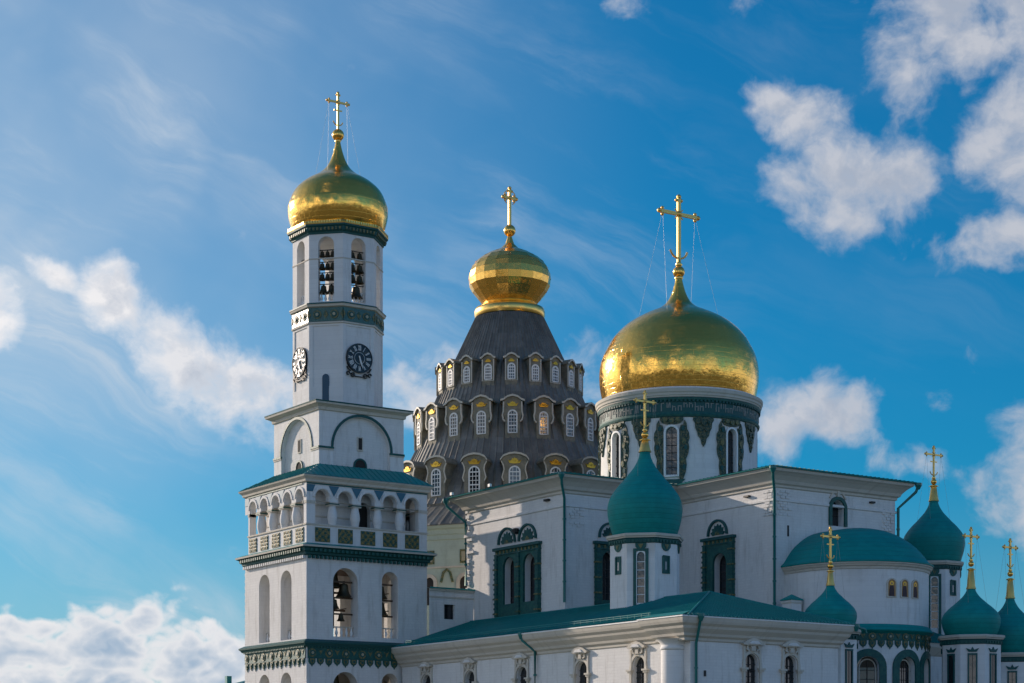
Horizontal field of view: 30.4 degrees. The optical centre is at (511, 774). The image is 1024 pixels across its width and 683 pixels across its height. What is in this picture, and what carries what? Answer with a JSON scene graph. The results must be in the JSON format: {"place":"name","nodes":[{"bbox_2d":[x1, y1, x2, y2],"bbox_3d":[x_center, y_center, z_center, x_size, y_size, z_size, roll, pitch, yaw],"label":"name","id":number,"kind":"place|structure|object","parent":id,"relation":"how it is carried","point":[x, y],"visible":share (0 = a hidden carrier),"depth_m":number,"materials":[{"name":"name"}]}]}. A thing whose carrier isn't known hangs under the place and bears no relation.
{"place":"outdoors","nodes":[
{"label":"outdoors","id":0,"kind":"place"},
{"bbox_2d":[225,676,244,682],"bbox_3d":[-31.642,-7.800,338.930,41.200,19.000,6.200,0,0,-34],"label":"distant building","id":1,"kind":"structure","parent":0,"point":[228,679],"depth_m":329.35,"materials":[{"name":"paint"}]},
{"bbox_2d":[235,92,437,682],"bbox_3d":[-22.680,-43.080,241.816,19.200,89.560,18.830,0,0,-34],"label":"bell tower","id":2,"kind":"structure","parent":0,"point":[341,493],"depth_m":237.05,"materials":[{"name":"paint"}]},
{"bbox_2d":[297,439,300,453],"bbox_3d":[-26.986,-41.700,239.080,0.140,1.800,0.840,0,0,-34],"label":"slit window","id":3,"kind":"structure","parent":2,"relation":"in","point":[299,440],"depth_m":239.13,"materials":[{"name":"paint"}]},
{"bbox_2d":[295,460,302,469],"bbox_3d":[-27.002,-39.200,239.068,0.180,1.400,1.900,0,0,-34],"label":"low window","id":4,"kind":"structure","parent":2,"relation":"in","point":[299,464],"depth_m":239.01,"materials":[{"name":"white paint"}]},
{"bbox_2d":[319,263,325,270],"bbox_3d":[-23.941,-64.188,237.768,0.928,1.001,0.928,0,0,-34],"label":"bell","id":5,"kind":"object","parent":2,"relation":"hanging from","point":[322,267],"visible":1,"depth_m":237.56,"materials":[{"name":"brown metal"}]},
{"bbox_2d":[319,273,325,280],"bbox_3d":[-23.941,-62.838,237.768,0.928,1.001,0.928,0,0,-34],"label":"bell","id":6,"kind":"object","parent":2,"relation":"hanging from","point":[322,277],"visible":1,"depth_m":237.53,"materials":[{"name":"brown metal"}]},
{"bbox_2d":[319,285,327,294],"bbox_3d":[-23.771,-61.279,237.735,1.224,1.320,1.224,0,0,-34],"label":"bell","id":7,"kind":"object","parent":2,"relation":"hanging from","point":[323,290],"visible":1,"depth_m":237.42,"materials":[{"name":"brown metal"}]},
{"bbox_2d":[322,374,328,399],"bbox_3d":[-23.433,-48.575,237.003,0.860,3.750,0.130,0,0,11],"label":"slit window","id":8,"kind":"structure","parent":2,"relation":"in","point":[325,378],"depth_m":236.92,"materials":[{"name":"blue glass"}]},
{"bbox_2d":[324,262,329,269],"bbox_3d":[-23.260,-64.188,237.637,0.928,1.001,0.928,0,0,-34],"label":"bell","id":9,"kind":"object","parent":2,"relation":"hanging from","point":[327,266],"visible":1,"depth_m":237.40,"materials":[{"name":"brown metal"}]},
{"bbox_2d":[324,273,330,280],"bbox_3d":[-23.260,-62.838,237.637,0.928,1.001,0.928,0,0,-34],"label":"bell","id":10,"kind":"object","parent":2,"relation":"hanging from","point":[327,277],"visible":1,"depth_m":237.41,"materials":[{"name":"brown metal"}]},
{"bbox_2d":[327,284,333,294],"bbox_3d":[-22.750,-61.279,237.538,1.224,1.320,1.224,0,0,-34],"label":"bell","id":11,"kind":"object","parent":2,"relation":"hanging from","point":[331,288],"visible":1,"depth_m":237.22,"materials":[{"name":"brown metal"}]},
{"bbox_2d":[333,598,338,609],"bbox_3d":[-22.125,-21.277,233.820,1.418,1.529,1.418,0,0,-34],"label":"bell","id":12,"kind":"object","parent":2,"relation":"hanging from","point":[335,605],"visible":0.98,"depth_m":233.44,"materials":[{"name":"brown metal"}]},
{"bbox_2d":[333,675,338,682],"bbox_3d":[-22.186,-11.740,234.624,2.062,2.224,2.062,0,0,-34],"label":"bell","id":13,"kind":"object","parent":2,"relation":"hanging from","point":[336,679],"visible":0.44,"depth_m":234.17,"materials":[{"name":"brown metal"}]},
{"bbox_2d":[333,572,339,588],"bbox_3d":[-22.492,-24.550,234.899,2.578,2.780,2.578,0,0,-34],"label":"bell","id":14,"kind":"object","parent":2,"relation":"hanging from","point":[336,585],"visible":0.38,"depth_m":234.29,"materials":[{"name":"brown metal"}]},
{"bbox_2d":[337,614,344,621],"bbox_3d":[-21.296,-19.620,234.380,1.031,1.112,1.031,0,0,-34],"label":"bell","id":15,"kind":"object","parent":2,"relation":"hanging from","point":[340,618],"visible":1,"depth_m":234.09,"materials":[{"name":"brown metal"}]},
{"bbox_2d":[336,583,350,597],"bbox_3d":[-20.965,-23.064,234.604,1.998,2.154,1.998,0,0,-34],"label":"bell","id":16,"kind":"object","parent":2,"relation":"hanging from","point":[343,591],"visible":1,"depth_m":234.06,"materials":[{"name":"brown metal"}]},
{"bbox_2d":[351,274,356,283],"bbox_3d":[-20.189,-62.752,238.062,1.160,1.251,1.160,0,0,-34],"label":"bell","id":17,"kind":"object","parent":2,"relation":"hanging from","point":[353,280],"visible":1,"depth_m":237.76,"materials":[{"name":"brown metal"}]},
{"bbox_2d":[351,263,356,272],"bbox_3d":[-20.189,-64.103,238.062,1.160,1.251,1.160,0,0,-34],"label":"bell","id":18,"kind":"object","parent":2,"relation":"hanging from","point":[353,270],"visible":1,"depth_m":237.77,"materials":[{"name":"brown metal"}]},
{"bbox_2d":[351,286,362,299],"bbox_3d":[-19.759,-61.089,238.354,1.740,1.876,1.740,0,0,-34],"label":"bell","id":19,"kind":"object","parent":2,"relation":"hanging from","point":[355,293],"visible":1,"depth_m":237.90,"materials":[{"name":"brown metal"}]},
{"bbox_2d":[355,275,363,284],"bbox_3d":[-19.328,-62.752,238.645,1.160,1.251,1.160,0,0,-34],"label":"bell","id":20,"kind":"object","parent":2,"relation":"hanging from","point":[359,281],"visible":1,"depth_m":238.37,"materials":[{"name":"brown metal"}]},
{"bbox_2d":[355,265,363,273],"bbox_3d":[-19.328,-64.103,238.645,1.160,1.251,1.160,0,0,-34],"label":"bell","id":21,"kind":"object","parent":2,"relation":"hanging from","point":[359,270],"visible":1,"depth_m":238.37,"materials":[{"name":"brown metal"}]},
{"bbox_2d":[356,253,362,259],"bbox_3d":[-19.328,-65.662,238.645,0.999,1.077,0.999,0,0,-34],"label":"bell","id":22,"kind":"object","parent":2,"relation":"hanging from","point":[359,256],"visible":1,"depth_m":238.38,"materials":[{"name":"brown metal"}]},
{"bbox_2d":[357,437,362,451],"bbox_3d":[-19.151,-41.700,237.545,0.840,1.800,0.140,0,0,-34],"label":"slit window","id":23,"kind":"structure","parent":2,"relation":"in","point":[359,439],"depth_m":237.50,"materials":[{"name":"stone"}]},
{"bbox_2d":[353,458,366,467],"bbox_3d":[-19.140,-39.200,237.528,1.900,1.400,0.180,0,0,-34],"label":"low window","id":24,"kind":"structure","parent":2,"relation":"in","point":[360,463],"depth_m":237.50,"materials":[{"name":"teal glass"}]},
{"bbox_2d":[382,586,386,599],"bbox_3d":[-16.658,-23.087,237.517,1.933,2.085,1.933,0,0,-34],"label":"bell","id":25,"kind":"object","parent":2,"relation":"hanging from","point":[384,597],"visible":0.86,"depth_m":237.12,"materials":[{"name":"brown metal"}]},
{"bbox_2d":[382,602,387,615],"bbox_3d":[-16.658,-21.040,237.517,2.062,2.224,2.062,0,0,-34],"label":"bell","id":26,"kind":"object","parent":2,"relation":"hanging from","point":[384,613],"visible":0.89,"depth_m":237.09,"materials":[{"name":"brown metal"}]},
{"bbox_2d":[0,0,1023,682],"label":"sky","id":27,"kind":"structure","parent":0,"point":[852,171],"materials":[{"name":"blue"}]},
{"label":"ground","id":28,"kind":"structure","parent":0,"visible":0},
{"bbox_2d":[427,587,474,642],"bbox_3d":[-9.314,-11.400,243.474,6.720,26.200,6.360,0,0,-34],"label":"link building","id":29,"kind":"structure","parent":28,"relation":"on","point":[449,608],"depth_m":241.13,"materials":[{"name":"paint"}]},
{"bbox_2d":[444,605,452,619],"bbox_3d":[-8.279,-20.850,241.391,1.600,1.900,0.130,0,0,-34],"label":"window","id":30,"kind":"structure","parent":29,"relation":"in","point":[448,609],"depth_m":241.54,"materials":[{"name":"black glass"}]},
{"bbox_2d":[404,186,598,643],"bbox_3d":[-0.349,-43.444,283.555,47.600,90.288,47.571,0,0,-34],"label":"rotunda","id":31,"kind":"structure","parent":28,"relation":"on","point":[509,405],"depth_m":272.67,"materials":[{"name":"metal"}]},
{"bbox_2d":[391,591,866,682],"bbox_3d":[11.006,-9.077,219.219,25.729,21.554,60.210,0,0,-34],"label":"gallery wing","id":32,"kind":"structure","parent":28,"relation":"on","point":[707,637],"depth_m":200.00,"materials":[{"name":"white paint"}]},
{"bbox_2d":[417,661,432,682],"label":"window","id":33,"kind":"structure","parent":32,"relation":"in","point":[425,666],"depth_m":231.72,"materials":[{"name":"stone"}]},
{"bbox_2d":[460,657,478,682],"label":"window","id":34,"kind":"structure","parent":32,"relation":"in","point":[469,662],"depth_m":223.60,"materials":[{"name":"stone"}]},
{"bbox_2d":[511,652,530,682],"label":"window","id":35,"kind":"structure","parent":32,"relation":"in","point":[520,658],"depth_m":214.67,"materials":[{"name":"paint"}]},
{"bbox_2d":[569,647,590,682],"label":"window","id":36,"kind":"structure","parent":32,"relation":"in","point":[585,674],"depth_m":205.44,"materials":[{"name":"stone"}]},
{"bbox_2d":[626,641,648,682],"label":"window","id":37,"kind":"structure","parent":32,"relation":"in","point":[642,668],"depth_m":197.09,"materials":[{"name":"paint"}]},
{"bbox_2d":[606,390,683,621],"bbox_3d":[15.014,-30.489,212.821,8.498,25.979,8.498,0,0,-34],"label":"domed cupola","id":38,"kind":"object","parent":32,"relation":"on","point":[645,539],"visible":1,"depth_m":209.59,"materials":[{"name":"paint"}]},
{"bbox_2d":[615,556,620,574],"bbox_3d":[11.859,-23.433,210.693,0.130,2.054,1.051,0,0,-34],"label":"window","id":39,"kind":"structure","parent":38,"relation":"in","point":[617,559],"depth_m":210.67,"materials":[{"name":"green"}]},
{"bbox_2d":[633,548,647,604],"bbox_3d":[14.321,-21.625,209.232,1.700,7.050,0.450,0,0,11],"label":"window","id":40,"kind":"structure","parent":38,"relation":"in","point":[640,561],"depth_m":209.19,"materials":[{"name":"green"}]},
{"bbox_2d":[662,555,669,573],"bbox_3d":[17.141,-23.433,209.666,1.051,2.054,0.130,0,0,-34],"label":"window","id":41,"kind":"structure","parent":38,"relation":"in","point":[665,559],"depth_m":209.65,"materials":[{"name":"green tile"}]},
{"bbox_2d":[740,638,765,682],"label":"window","id":42,"kind":"structure","parent":32,"relation":"in","point":[748,663],"depth_m":194.70,"materials":[{"name":"paint"}]},
{"bbox_2d":[779,640,803,682],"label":"window","id":43,"kind":"structure","parent":32,"relation":"in","point":[786,670],"depth_m":197.71,"materials":[{"name":"stone"}]},
{"bbox_2d":[805,526,860,682],"bbox_3d":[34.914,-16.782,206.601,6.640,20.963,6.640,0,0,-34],"label":"domed cupola","id":44,"kind":"object","parent":32,"relation":"on","point":[830,601],"visible":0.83,"depth_m":204.52,"materials":[{"name":"paint"}]},
{"bbox_2d":[845,649,852,682],"bbox_3d":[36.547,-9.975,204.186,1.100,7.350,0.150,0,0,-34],"label":"window","id":45,"kind":"structure","parent":44,"relation":"in","point":[848,652],"depth_m":204.19,"materials":[{"name":"white paint"}]},
{"bbox_2d":[443,194,933,682],"bbox_3d":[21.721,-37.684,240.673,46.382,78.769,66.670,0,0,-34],"label":"cathedral","id":46,"kind":"structure","parent":28,"relation":"on","point":[749,529],"depth_m":230.67,"materials":[{"name":"paint"}]},
{"bbox_2d":[492,523,541,617],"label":"window","id":47,"kind":"structure","parent":46,"relation":"in","point":[519,553],"depth_m":233.88,"materials":[{"name":"green tile"}]},
{"bbox_2d":[593,522,611,604],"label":"window","id":48,"kind":"structure","parent":46,"relation":"in","point":[601,557],"depth_m":229.13,"materials":[{"name":"green tile"}]},
{"bbox_2d":[700,519,735,595],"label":"window","id":49,"kind":"structure","parent":46,"relation":"in","point":[712,547],"depth_m":230.19,"materials":[{"name":"teal paint"}]},
{"bbox_2d":[780,594,802,610],"bbox_3d":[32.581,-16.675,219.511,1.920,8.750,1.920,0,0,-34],"label":"chimney","id":50,"kind":"object","parent":46,"relation":"on","point":[793,602],"visible":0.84,"depth_m":218.92,"materials":[{"name":"paint"}]},
{"bbox_2d":[828,491,847,526],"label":"window","id":51,"kind":"structure","parent":46,"relation":"in","point":[832,512],"depth_m":227.57,"materials":[{"name":"paint"}]},
{"bbox_2d":[938,527,1004,682],"bbox_3d":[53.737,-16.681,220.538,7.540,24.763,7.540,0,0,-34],"label":"domed cupola","id":52,"kind":"object","parent":46,"relation":"on","point":[971,641],"visible":1,"depth_m":217.85,"materials":[{"name":"paint"}]},
{"bbox_2d":[947,654,954,682],"bbox_3d":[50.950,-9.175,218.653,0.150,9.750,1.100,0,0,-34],"label":"window","id":53,"kind":"structure","parent":52,"relation":"in","point":[950,657],"depth_m":218.64,"materials":[{"name":"black glass"}]},
{"bbox_2d":[968,653,976,682],"bbox_3d":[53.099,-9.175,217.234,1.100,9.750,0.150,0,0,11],"label":"window","id":54,"kind":"structure","parent":52,"relation":"in","point":[972,657],"depth_m":217.25,"materials":[{"name":"teal glass"}]},
{"bbox_2d":[990,653,996,682],"bbox_3d":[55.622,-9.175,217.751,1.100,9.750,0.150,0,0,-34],"label":"window","id":55,"kind":"structure","parent":52,"relation":"in","point":[993,656],"depth_m":217.84,"materials":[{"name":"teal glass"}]},
{"bbox_2d":[996,538,1023,682],"bbox_3d":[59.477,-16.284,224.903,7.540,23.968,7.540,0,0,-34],"label":"domed cupola","id":56,"kind":"object","parent":46,"relation":"on","point":[1011,614],"visible":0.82,"depth_m":221.87,"materials":[{"name":"paint"}]},
{"bbox_2d":[1007,671,1016,682],"bbox_3d":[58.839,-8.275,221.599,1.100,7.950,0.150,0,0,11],"label":"window","id":57,"kind":"structure","parent":56,"relation":"in","point":[1011,675],"depth_m":221.65,"materials":[{"name":"grey glass"}]},
{"bbox_2d":[929,632,944,682],"bbox_3d":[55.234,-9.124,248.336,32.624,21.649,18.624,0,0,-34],"label":"side gallery","id":58,"kind":"object","parent":28,"relation":"on","point":[936,661],"visible":0.04,"depth_m":237.05,"materials":[{"name":"paint"}]},
{"bbox_2d":[904,445,964,634],"bbox_3d":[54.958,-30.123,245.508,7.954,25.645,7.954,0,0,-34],"label":"domed cupola","id":59,"kind":"object","parent":58,"relation":"on","point":[934,536],"visible":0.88,"depth_m":242.47,"materials":[{"name":"paint"}]},
{"bbox_2d":[929,574,940,633],"bbox_3d":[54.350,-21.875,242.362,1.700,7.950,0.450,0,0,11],"label":"window","id":60,"kind":"structure","parent":59,"relation":"in","point":[934,583],"depth_m":242.48,"materials":[{"name":"green tile"}]},
{"bbox_2d":[950,579,955,595],"bbox_3d":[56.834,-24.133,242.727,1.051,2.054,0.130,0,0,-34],"label":"window","id":61,"kind":"structure","parent":59,"relation":"in","point":[952,582],"depth_m":242.72,"materials":[{"name":"green"}]}
]}

